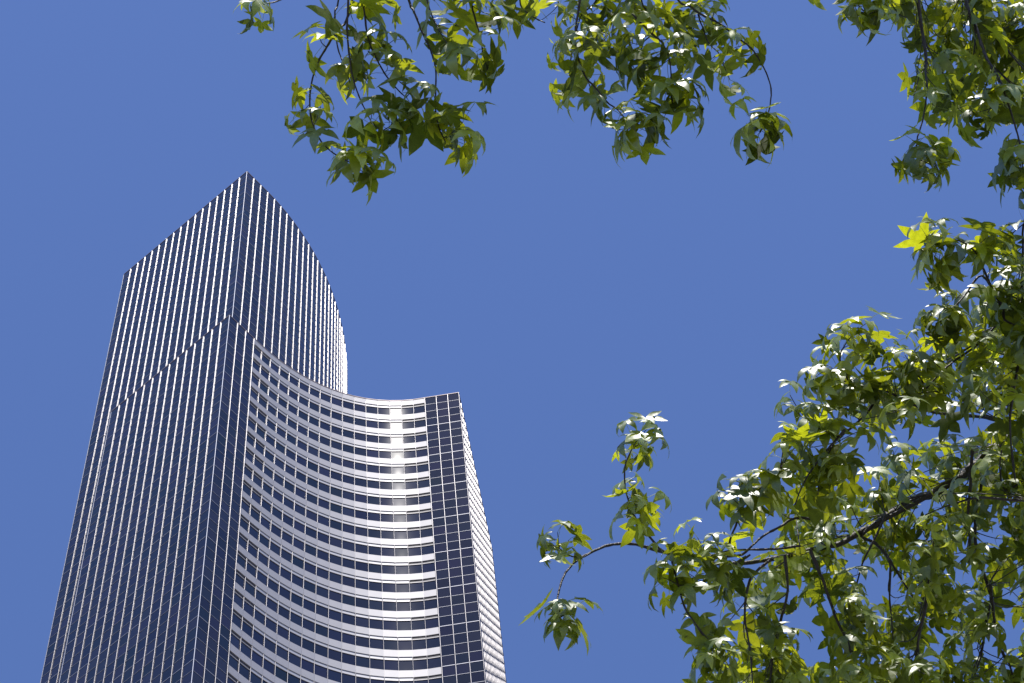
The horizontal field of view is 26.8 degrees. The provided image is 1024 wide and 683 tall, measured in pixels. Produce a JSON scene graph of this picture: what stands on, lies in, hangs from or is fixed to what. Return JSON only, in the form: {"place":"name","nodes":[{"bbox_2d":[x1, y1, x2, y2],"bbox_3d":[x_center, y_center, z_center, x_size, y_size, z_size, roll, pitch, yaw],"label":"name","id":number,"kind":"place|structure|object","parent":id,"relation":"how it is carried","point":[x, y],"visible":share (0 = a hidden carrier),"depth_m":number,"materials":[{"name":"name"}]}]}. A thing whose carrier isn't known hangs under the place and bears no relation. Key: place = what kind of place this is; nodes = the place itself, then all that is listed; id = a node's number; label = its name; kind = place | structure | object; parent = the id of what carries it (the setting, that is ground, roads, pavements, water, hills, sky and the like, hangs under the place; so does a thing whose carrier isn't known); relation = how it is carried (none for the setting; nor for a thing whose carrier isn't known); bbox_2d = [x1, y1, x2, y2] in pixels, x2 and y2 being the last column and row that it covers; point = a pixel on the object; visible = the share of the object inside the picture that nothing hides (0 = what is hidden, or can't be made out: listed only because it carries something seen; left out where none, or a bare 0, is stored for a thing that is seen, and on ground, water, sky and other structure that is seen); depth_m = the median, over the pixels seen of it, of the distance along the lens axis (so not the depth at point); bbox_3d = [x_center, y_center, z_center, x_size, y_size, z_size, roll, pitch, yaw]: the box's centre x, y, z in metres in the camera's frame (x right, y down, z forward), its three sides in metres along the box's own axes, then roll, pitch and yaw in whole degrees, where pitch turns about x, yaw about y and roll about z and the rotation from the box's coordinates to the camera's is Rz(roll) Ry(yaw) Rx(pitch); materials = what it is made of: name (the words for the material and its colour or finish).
{"place":"outdoors","nodes":[
{"label":"outdoors","id":0,"kind":"place"},
{"bbox_2d":[40,171,506,682],"bbox_3d":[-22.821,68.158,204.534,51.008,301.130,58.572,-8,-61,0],"label":"skyscraper","id":1,"kind":"structure","parent":0,"point":[264,496],"depth_m":256.48,"materials":[{"name":"grey glass"}]},
{"bbox_2d":[229,655,237,671],"bbox_3d":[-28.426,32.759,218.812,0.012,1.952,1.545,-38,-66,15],"label":"window","id":2,"kind":"structure","parent":1,"relation":"in","point":[233,663],"depth_m":218.96,"materials":[{"name":"blue glass"}]},
{"bbox_2d":[231,633,239,649],"bbox_3d":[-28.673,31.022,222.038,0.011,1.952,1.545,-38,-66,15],"label":"window","id":3,"kind":"structure","parent":1,"relation":"in","point":[234,641],"depth_m":222.24,"materials":[{"name":"blue glass"}]},
{"bbox_2d":[232,613,240,628],"bbox_3d":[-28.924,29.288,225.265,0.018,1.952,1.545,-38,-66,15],"label":"window","id":4,"kind":"structure","parent":1,"relation":"in","point":[236,620],"depth_m":225.41,"materials":[{"name":"blue glass"}]},
{"bbox_2d":[234,593,242,607],"bbox_3d":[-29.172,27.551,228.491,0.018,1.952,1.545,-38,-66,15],"label":"window","id":5,"kind":"structure","parent":1,"relation":"in","point":[239,601],"depth_m":228.68,"materials":[{"name":"blue glass"}]},
{"bbox_2d":[235,573,243,588],"bbox_3d":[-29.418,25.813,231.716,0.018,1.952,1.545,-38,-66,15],"label":"window","id":6,"kind":"structure","parent":1,"relation":"in","point":[239,580],"depth_m":231.89,"materials":[{"name":"blue glass"}]},
{"bbox_2d":[237,555,245,568],"bbox_3d":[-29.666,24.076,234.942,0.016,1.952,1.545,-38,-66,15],"label":"window","id":7,"kind":"structure","parent":1,"relation":"in","point":[240,560],"depth_m":235.14,"materials":[{"name":"blue glass"}]},
{"bbox_2d":[239,664,249,679],"bbox_3d":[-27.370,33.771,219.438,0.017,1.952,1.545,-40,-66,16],"label":"window","id":8,"kind":"structure","parent":1,"relation":"in","point":[243,671],"depth_m":219.55,"materials":[{"name":"blue glass"}]},
{"bbox_2d":[241,642,250,657],"bbox_3d":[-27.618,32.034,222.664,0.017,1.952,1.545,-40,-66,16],"label":"window","id":9,"kind":"structure","parent":1,"relation":"in","point":[245,650],"depth_m":222.84,"materials":[{"name":"blue glass"}]},
{"bbox_2d":[242,621,251,637],"bbox_3d":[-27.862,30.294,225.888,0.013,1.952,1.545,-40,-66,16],"label":"window","id":10,"kind":"structure","parent":1,"relation":"in","point":[246,628],"depth_m":225.99,"materials":[{"name":"blue glass"}]},
{"bbox_2d":[244,601,253,616],"bbox_3d":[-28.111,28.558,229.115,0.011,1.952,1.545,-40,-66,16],"label":"window","id":11,"kind":"structure","parent":1,"relation":"in","point":[249,609],"depth_m":229.30,"materials":[{"name":"blue glass"}]},
{"bbox_2d":[245,582,254,596],"bbox_3d":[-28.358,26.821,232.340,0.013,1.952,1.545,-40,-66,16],"label":"window","id":12,"kind":"structure","parent":1,"relation":"in","point":[248,587],"depth_m":232.48,"materials":[{"name":"blue glass"}]},
{"bbox_2d":[246,562,255,577],"bbox_3d":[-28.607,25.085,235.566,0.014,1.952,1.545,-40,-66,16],"label":"window","id":13,"kind":"structure","parent":1,"relation":"in","point":[250,569],"depth_m":235.71,"materials":[{"name":"blue glass"}]},
{"bbox_2d":[250,672,260,682],"bbox_3d":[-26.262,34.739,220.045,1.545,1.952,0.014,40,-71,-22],"label":"window","id":14,"kind":"structure","parent":1,"relation":"in","point":[254,679],"depth_m":220.35,"materials":[{"name":"blue glass"}]},
{"bbox_2d":[252,650,262,666],"bbox_3d":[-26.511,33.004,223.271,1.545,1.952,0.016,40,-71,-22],"label":"window","id":15,"kind":"structure","parent":1,"relation":"in","point":[256,658],"depth_m":223.38,"materials":[{"name":"blue glass"}]},
{"bbox_2d":[253,630,263,645],"bbox_3d":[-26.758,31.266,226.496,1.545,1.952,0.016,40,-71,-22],"label":"window","id":16,"kind":"structure","parent":1,"relation":"in","point":[257,637],"depth_m":226.63,"materials":[{"name":"blue glass"}]},
{"bbox_2d":[254,610,264,624],"bbox_3d":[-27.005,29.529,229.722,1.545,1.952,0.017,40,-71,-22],"label":"window","id":17,"kind":"structure","parent":1,"relation":"in","point":[258,616],"depth_m":229.86,"materials":[{"name":"blue glass"}]},
{"bbox_2d":[256,590,265,604],"bbox_3d":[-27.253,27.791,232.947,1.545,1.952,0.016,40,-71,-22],"label":"window","id":18,"kind":"structure","parent":1,"relation":"in","point":[259,596],"depth_m":233.08,"materials":[{"name":"blue glass"}]},
{"bbox_2d":[257,570,266,585],"bbox_3d":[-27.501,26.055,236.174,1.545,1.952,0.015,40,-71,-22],"label":"window","id":19,"kind":"structure","parent":1,"relation":"in","point":[260,576],"depth_m":236.34,"materials":[{"name":"blue glass"}]},
{"bbox_2d":[263,659,274,674],"bbox_3d":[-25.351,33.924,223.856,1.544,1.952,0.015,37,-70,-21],"label":"window","id":20,"kind":"structure","parent":1,"relation":"in","point":[268,666],"depth_m":223.99,"materials":[{"name":"blue glass"}]},
{"bbox_2d":[264,638,275,653],"bbox_3d":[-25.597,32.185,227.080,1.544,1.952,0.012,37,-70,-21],"label":"window","id":21,"kind":"structure","parent":1,"relation":"in","point":[269,645],"depth_m":227.18,"materials":[{"name":"blue glass"}]},
{"bbox_2d":[266,617,276,632],"bbox_3d":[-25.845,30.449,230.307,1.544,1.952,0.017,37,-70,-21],"label":"window","id":22,"kind":"structure","parent":1,"relation":"in","point":[270,624],"depth_m":230.48,"materials":[{"name":"blue glass"}]},
{"bbox_2d":[267,598,277,612],"bbox_3d":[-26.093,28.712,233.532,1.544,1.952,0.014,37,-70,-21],"label":"window","id":23,"kind":"structure","parent":1,"relation":"in","point":[272,605],"depth_m":233.71,"materials":[{"name":"blue glass"}]},
{"bbox_2d":[268,578,277,592],"bbox_3d":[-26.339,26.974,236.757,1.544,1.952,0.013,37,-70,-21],"label":"window","id":24,"kind":"structure","parent":1,"relation":"in","point":[272,585],"depth_m":236.86,"materials":[{"name":"blue glass"}]},
{"bbox_2d":[275,666,286,681],"bbox_3d":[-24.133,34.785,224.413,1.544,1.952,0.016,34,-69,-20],"label":"window","id":25,"kind":"structure","parent":1,"relation":"in","point":[279,673],"depth_m":224.53,"materials":[{"name":"blue glass"}]},
{"bbox_2d":[276,645,287,660],"bbox_3d":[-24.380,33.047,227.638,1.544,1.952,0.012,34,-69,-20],"label":"window","id":26,"kind":"structure","parent":1,"relation":"in","point":[282,653],"depth_m":227.79,"materials":[{"name":"blue glass"}]},
{"bbox_2d":[277,625,288,639],"bbox_3d":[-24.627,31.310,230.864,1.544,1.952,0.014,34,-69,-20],"label":"window","id":27,"kind":"structure","parent":1,"relation":"in","point":[284,633],"depth_m":230.98,"materials":[{"name":"blue glass"}]},
{"bbox_2d":[278,605,288,619],"bbox_3d":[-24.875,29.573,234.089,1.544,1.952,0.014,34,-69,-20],"label":"window","id":28,"kind":"structure","parent":1,"relation":"in","point":[282,611],"depth_m":234.22,"materials":[{"name":"blue glass"}]},
{"bbox_2d":[279,586,289,599],"bbox_3d":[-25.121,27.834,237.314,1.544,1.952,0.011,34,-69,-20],"label":"window","id":29,"kind":"structure","parent":1,"relation":"in","point":[283,592],"depth_m":237.44,"materials":[{"name":"blue glass"}]},
{"bbox_2d":[288,673,299,682],"bbox_3d":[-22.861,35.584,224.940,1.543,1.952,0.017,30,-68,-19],"label":"window","id":30,"kind":"structure","parent":1,"relation":"in","point":[291,679],"depth_m":225.30,"materials":[{"name":"blue glass"}]},
{"bbox_2d":[289,652,299,666],"bbox_3d":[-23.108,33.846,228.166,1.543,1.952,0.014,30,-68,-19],"label":"window","id":31,"kind":"structure","parent":1,"relation":"in","point":[293,659],"depth_m":228.29,"materials":[{"name":"blue glass"}]},
{"bbox_2d":[289,632,300,646],"bbox_3d":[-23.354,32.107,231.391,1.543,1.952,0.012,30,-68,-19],"label":"window","id":32,"kind":"structure","parent":1,"relation":"in","point":[295,639],"depth_m":231.49,"materials":[{"name":"blue glass"}]},
{"bbox_2d":[290,612,301,625],"bbox_3d":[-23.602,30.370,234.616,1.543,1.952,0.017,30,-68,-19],"label":"window","id":33,"kind":"structure","parent":1,"relation":"in","point":[294,618],"depth_m":234.73,"materials":[{"name":"blue glass"}]},
{"bbox_2d":[291,593,301,606],"bbox_3d":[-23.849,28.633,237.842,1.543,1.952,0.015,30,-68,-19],"label":"window","id":34,"kind":"structure","parent":1,"relation":"in","point":[295,599],"depth_m":237.97,"materials":[{"name":"blue glass"}]},
{"bbox_2d":[301,659,313,672],"bbox_3d":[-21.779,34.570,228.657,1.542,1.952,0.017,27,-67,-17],"label":"window","id":35,"kind":"structure","parent":1,"relation":"in","point":[308,666],"depth_m":228.74,"materials":[{"name":"blue glass"}]},
{"bbox_2d":[302,638,313,652],"bbox_3d":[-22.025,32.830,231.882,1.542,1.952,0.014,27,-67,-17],"label":"window","id":36,"kind":"structure","parent":1,"relation":"in","point":[306,644],"depth_m":232.00,"materials":[{"name":"blue glass"}]},
{"bbox_2d":[303,618,313,631],"bbox_3d":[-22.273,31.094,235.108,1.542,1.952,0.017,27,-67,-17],"label":"window","id":37,"kind":"structure","parent":1,"relation":"in","point":[308,625],"depth_m":235.25,"materials":[{"name":"blue glass"}]},
{"bbox_2d":[303,599,314,612],"bbox_3d":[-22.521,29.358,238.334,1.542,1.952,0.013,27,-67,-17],"label":"window","id":38,"kind":"structure","parent":1,"relation":"in","point":[308,605],"depth_m":238.43,"materials":[{"name":"blue glass"}]},
{"bbox_2d":[315,644,326,656],"bbox_3d":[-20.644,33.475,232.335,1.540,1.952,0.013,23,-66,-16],"label":"window","id":39,"kind":"structure","parent":1,"relation":"in","point":[320,650],"depth_m":232.45,"materials":[{"name":"blue glass"}]},
{"bbox_2d":[315,664,326,677],"bbox_3d":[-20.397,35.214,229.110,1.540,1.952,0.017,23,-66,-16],"label":"window","id":40,"kind":"structure","parent":1,"relation":"in","point":[321,671],"depth_m":229.24,"materials":[{"name":"blue glass"}]},
{"bbox_2d":[315,624,327,636],"bbox_3d":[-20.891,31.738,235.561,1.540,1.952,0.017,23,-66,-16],"label":"window","id":41,"kind":"structure","parent":1,"relation":"in","point":[320,630],"depth_m":235.65,"materials":[{"name":"blue glass"}]},
{"bbox_2d":[316,604,327,617],"bbox_3d":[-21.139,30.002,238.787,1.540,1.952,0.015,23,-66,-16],"label":"window","id":42,"kind":"structure","parent":1,"relation":"in","point":[320,610],"depth_m":238.90,"materials":[{"name":"blue glass"}]},
{"bbox_2d":[328,649,340,661],"bbox_3d":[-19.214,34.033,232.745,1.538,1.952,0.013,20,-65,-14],"label":"window","id":43,"kind":"structure","parent":1,"relation":"in","point":[332,654],"depth_m":232.79,"materials":[{"name":"blue glass"}]},
{"bbox_2d":[328,669,340,682],"bbox_3d":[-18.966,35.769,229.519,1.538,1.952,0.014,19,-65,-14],"label":"window","id":44,"kind":"structure","parent":1,"relation":"in","point":[332,675],"depth_m":229.63,"materials":[{"name":"blue glass"}]},
{"bbox_2d":[329,609,340,621],"bbox_3d":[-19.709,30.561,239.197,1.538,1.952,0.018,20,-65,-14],"label":"window","id":45,"kind":"structure","parent":1,"relation":"in","point":[334,615],"depth_m":239.31,"materials":[{"name":"blue glass"}]},
{"bbox_2d":[329,629,340,641],"bbox_3d":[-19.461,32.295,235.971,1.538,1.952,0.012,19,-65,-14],"label":"window","id":46,"kind":"structure","parent":1,"relation":"in","point":[333,634],"depth_m":236.06,"materials":[{"name":"blue glass"}]},
{"bbox_2d":[342,613,354,624],"bbox_3d":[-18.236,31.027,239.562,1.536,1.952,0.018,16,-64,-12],"label":"window","id":47,"kind":"structure","parent":1,"relation":"in","point":[348,619],"depth_m":239.72,"materials":[{"name":"blue glass"}]},
{"bbox_2d":[342,633,354,644],"bbox_3d":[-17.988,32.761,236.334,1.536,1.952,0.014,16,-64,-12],"label":"window","id":48,"kind":"structure","parent":1,"relation":"in","point":[346,638],"depth_m":236.43,"materials":[{"name":"blue glass"}]},
{"bbox_2d":[342,653,354,664],"bbox_3d":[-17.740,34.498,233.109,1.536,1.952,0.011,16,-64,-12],"label":"window","id":49,"kind":"structure","parent":1,"relation":"in","point":[346,658],"depth_m":233.19,"materials":[{"name":"blue glass"}]},
{"bbox_2d":[342,673,354,682],"bbox_3d":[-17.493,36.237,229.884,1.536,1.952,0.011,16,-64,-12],"label":"window","id":50,"kind":"structure","parent":1,"relation":"in","point":[346,678],"depth_m":230.14,"materials":[{"name":"blue glass"}]},
{"bbox_2d":[356,617,368,627],"bbox_3d":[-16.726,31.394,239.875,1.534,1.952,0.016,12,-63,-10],"label":"window","id":51,"kind":"structure","parent":1,"relation":"in","point":[362,622],"depth_m":240.01,"materials":[{"name":"blue glass"}]},
{"bbox_2d":[356,636,368,647],"bbox_3d":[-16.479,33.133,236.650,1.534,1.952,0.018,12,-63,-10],"label":"window","id":52,"kind":"structure","parent":1,"relation":"in","point":[360,641],"depth_m":236.75,"materials":[{"name":"blue glass"}]},
{"bbox_2d":[356,656,368,667],"bbox_3d":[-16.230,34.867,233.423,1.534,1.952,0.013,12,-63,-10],"label":"window","id":53,"kind":"structure","parent":1,"relation":"in","point":[360,661],"depth_m":233.53,"materials":[{"name":"blue glass"}]},
{"bbox_2d":[356,677,368,682],"bbox_3d":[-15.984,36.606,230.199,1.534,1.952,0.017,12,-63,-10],"label":"window","id":54,"kind":"structure","parent":1,"relation":"in","point":[358,679],"depth_m":230.64,"materials":[{"name":"blue glass"}]},
{"bbox_2d":[370,619,382,629],"bbox_3d":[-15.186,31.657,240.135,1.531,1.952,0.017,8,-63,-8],"label":"window","id":55,"kind":"structure","parent":1,"relation":"in","point":[374,624],"depth_m":240.24,"materials":[{"name":"blue glass"}]},
{"bbox_2d":[370,639,382,648],"bbox_3d":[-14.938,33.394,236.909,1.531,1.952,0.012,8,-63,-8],"label":"window","id":56,"kind":"structure","parent":1,"relation":"in","point":[374,643],"depth_m":237.01,"materials":[{"name":"blue glass"}]},
{"bbox_2d":[370,659,383,669],"bbox_3d":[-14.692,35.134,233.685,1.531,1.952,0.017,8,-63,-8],"label":"window","id":57,"kind":"structure","parent":1,"relation":"in","point":[374,663],"depth_m":233.76,"materials":[{"name":"blue glass"}]},
{"bbox_2d":[370,679,383,682],"bbox_3d":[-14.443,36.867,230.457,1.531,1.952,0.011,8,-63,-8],"label":"window","id":58,"kind":"structure","parent":1,"relation":"in","point":[372,680],"depth_m":231.10,"materials":[{"name":"blue glass"}]},
{"bbox_2d":[383,621,396,629],"bbox_3d":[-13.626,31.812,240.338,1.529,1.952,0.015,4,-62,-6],"label":"window","id":59,"kind":"structure","parent":1,"relation":"in","point":[388,625],"depth_m":240.48,"materials":[{"name":"blue glass"}]},
{"bbox_2d":[384,640,397,649],"bbox_3d":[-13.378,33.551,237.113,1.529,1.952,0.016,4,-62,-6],"label":"window","id":60,"kind":"structure","parent":1,"relation":"in","point":[388,644],"depth_m":237.21,"materials":[{"name":"blue glass"}]},
{"bbox_2d":[384,660,397,669],"bbox_3d":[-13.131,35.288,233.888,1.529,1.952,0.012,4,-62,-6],"label":"window","id":61,"kind":"structure","parent":1,"relation":"in","point":[389,665],"depth_m":233.99,"materials":[{"name":"blue glass"}]},
{"bbox_2d":[397,621,410,629],"bbox_3d":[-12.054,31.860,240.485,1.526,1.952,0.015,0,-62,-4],"label":"window","id":62,"kind":"structure","parent":1,"relation":"in","point":[402,625],"depth_m":240.65,"materials":[{"name":"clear glass"}]},
{"bbox_2d":[398,641,411,649],"bbox_3d":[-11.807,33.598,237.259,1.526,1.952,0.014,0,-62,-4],"label":"window","id":63,"kind":"structure","parent":1,"relation":"in","point":[402,645],"depth_m":237.33,"materials":[{"name":"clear glass"}]},
{"bbox_2d":[399,661,412,670],"bbox_3d":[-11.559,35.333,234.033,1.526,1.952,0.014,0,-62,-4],"label":"window","id":64,"kind":"structure","parent":1,"relation":"in","point":[403,665],"depth_m":234.11,"materials":[{"name":"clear glass"}]},
{"bbox_2d":[412,620,424,629],"bbox_3d":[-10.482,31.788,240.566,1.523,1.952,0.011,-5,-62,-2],"label":"window","id":65,"kind":"structure","parent":1,"relation":"in","point":[420,624],"depth_m":240.65,"materials":[{"name":"blue glass"}]},
{"bbox_2d":[412,639,425,649],"bbox_3d":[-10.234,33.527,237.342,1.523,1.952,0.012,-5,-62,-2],"label":"window","id":66,"kind":"structure","parent":1,"relation":"in","point":[417,644],"depth_m":237.44,"materials":[{"name":"blue glass"}]},
{"bbox_2d":[413,659,426,669],"bbox_3d":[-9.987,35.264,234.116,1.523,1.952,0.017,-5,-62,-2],"label":"window","id":67,"kind":"structure","parent":1,"relation":"in","point":[418,664],"depth_m":234.28,"materials":[{"name":"blue glass"}]},
{"bbox_2d":[414,680,427,682],"bbox_3d":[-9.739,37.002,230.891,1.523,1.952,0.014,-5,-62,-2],"label":"window","id":68,"kind":"structure","parent":1,"relation":"in","point":[422,681],"depth_m":231.55,"materials":[{"name":"blue glass"}]},
{"bbox_2d":[426,618,438,628],"bbox_3d":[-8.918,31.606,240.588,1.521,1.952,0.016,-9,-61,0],"label":"window","id":69,"kind":"structure","parent":1,"relation":"in","point":[430,623],"depth_m":240.68,"materials":[{"name":"blue glass"}]},
{"bbox_2d":[427,637,439,648],"bbox_3d":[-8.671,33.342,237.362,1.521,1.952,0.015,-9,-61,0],"label":"window","id":70,"kind":"structure","parent":1,"relation":"in","point":[434,642],"depth_m":237.44,"materials":[{"name":"blue glass"}]},
{"bbox_2d":[428,657,440,668],"bbox_3d":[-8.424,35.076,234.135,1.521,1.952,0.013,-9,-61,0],"label":"window","id":71,"kind":"structure","parent":1,"relation":"in","point":[434,662],"depth_m":234.22,"materials":[{"name":"blue glass"}]},
{"bbox_2d":[429,678,441,682],"bbox_3d":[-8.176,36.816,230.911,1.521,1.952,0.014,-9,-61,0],"label":"window","id":72,"kind":"structure","parent":1,"relation":"in","point":[439,680],"depth_m":231.43,"materials":[{"name":"blue glass"}]},
{"bbox_2d":[0,0,1023,682],"label":"sky","id":73,"kind":"structure","parent":0,"point":[564,291],"materials":[{"name":"blue"}]},
{"label":"ground","id":74,"kind":"structure","parent":0,"visible":0},
{"bbox_2d":[233,0,1023,211],"bbox_3d":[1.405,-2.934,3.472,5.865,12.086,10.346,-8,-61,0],"label":"sweetgum tree","id":75,"kind":"object","parent":74,"relation":"on","point":[989,44],"visible":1,"depth_m":8.81,"materials":[{"name":"green plant"}]},
{"bbox_2d":[518,212,1023,682],"bbox_3d":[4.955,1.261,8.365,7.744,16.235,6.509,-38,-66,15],"label":"sweetgum tree","id":76,"kind":"object","parent":74,"relation":"on","point":[923,387],"visible":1,"depth_m":9.62,"materials":[{"name":"green plant"}]}
]}

